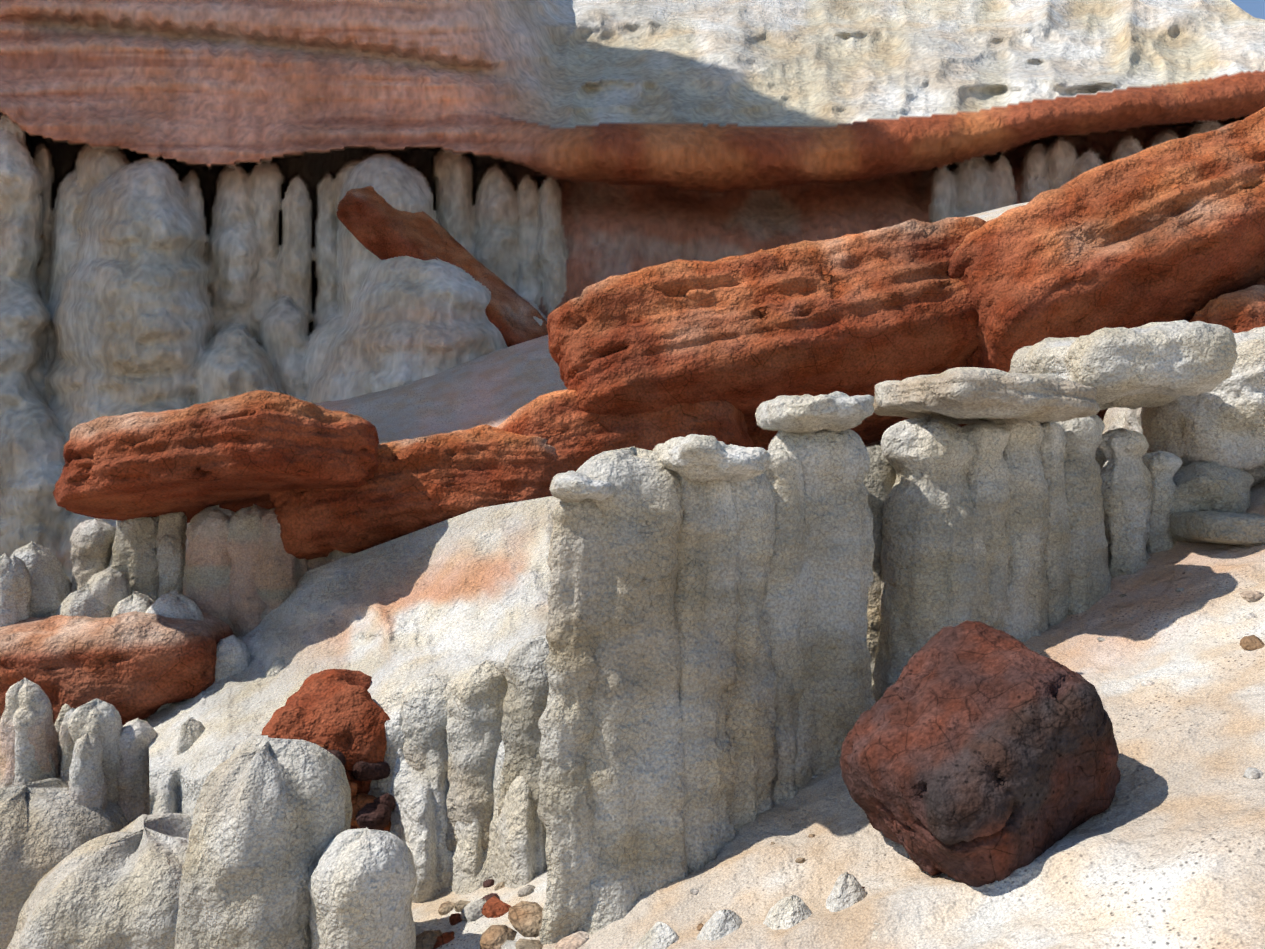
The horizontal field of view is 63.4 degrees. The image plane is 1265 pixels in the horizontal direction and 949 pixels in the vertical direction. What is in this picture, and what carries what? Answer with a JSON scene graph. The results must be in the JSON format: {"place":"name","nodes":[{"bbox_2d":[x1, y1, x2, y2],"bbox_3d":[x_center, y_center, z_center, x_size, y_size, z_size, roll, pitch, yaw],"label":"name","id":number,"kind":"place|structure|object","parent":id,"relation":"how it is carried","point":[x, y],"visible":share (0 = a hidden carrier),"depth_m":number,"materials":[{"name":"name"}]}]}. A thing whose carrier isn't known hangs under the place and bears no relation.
{"place":"outdoors","nodes":[
{"label":"outdoors","id":0,"kind":"place"},
{"bbox_2d":[0,0,1264,581],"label":"cliff","id":1,"kind":"structure","parent":0,"point":[180,180],"depth_m":15.31,"materials":[{"name":"beige stone"}]},
{"bbox_2d":[411,480,1264,948],"bbox_3d":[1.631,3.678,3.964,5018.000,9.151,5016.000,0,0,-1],"label":"ground","id":2,"kind":"structure","parent":0,"point":[1165,850],"depth_m":4.50,"materials":[{"name":"beige sand"}]},
{"bbox_2d":[0,504,354,823],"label":"hoodoos","id":3,"kind":"object","parent":2,"relation":"on","point":[241,572],"visible":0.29,"depth_m":8.50,"materials":[{"name":"grey stone"}]},
{"bbox_2d":[0,611,395,831],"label":"rocks","id":4,"kind":"object","parent":2,"relation":"on","point":[130,666],"visible":0.42,"depth_m":7.74,"materials":[{"name":"stone"}]},
{"bbox_2d":[148,496,557,902],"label":"rock slope","id":5,"kind":"structure","parent":2,"relation":"on","point":[394,619],"depth_m":7.24,"materials":[{"name":"beige stone"}]},
{"bbox_2d":[0,414,1181,948],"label":"hoodoo wall","id":6,"kind":"structure","parent":2,"relation":"on","point":[696,676],"depth_m":5.39,"materials":[{"name":"grey stone"}]},
{"bbox_2d":[53,107,1264,559],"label":"rock ledge","id":7,"kind":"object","parent":6,"relation":"on","point":[725,347],"visible":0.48,"depth_m":8.55,"materials":[{"name":"stone"}]},
{"bbox_2d":[314,202,1028,444],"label":"dirt slope","id":8,"kind":"structure","parent":7,"relation":"on","point":[496,388],"depth_m":11.86,"materials":[{"name":"beige soil"}]},
{"bbox_2d":[549,320,1264,544],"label":"cap stones","id":9,"kind":"object","parent":6,"relation":"on","point":[1191,395],"visible":0.9,"depth_m":6.03,"materials":[{"name":"grey stone"}]},
{"bbox_2d":[633,872,909,948],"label":"rocks","id":10,"kind":"object","parent":2,"relation":"on","point":[848,890],"visible":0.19,"depth_m":4.40,"materials":[{"name":"grey stone"}]},
{"bbox_2d":[414,572,1264,948],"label":"pebbles","id":11,"kind":"object","parent":2,"relation":"on","point":[524,918],"visible":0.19,"depth_m":5.16,"materials":[{"name":"red stone"}]},
{"bbox_2d":[840,620,1120,886],"bbox_3d":[1.515,1.223,4.549,1.101,1.075,0.986,0,0,-22],"label":"boulder","id":12,"kind":"object","parent":2,"relation":"on","point":[976,754],"visible":0.92,"depth_m":4.20,"materials":[{"name":"brown stone"}]},
{"bbox_2d":[1231,0,1264,19],"label":"sky","id":13,"kind":"structure","parent":0,"point":[1256,8],"materials":[{"name":"blue"}]}
]}

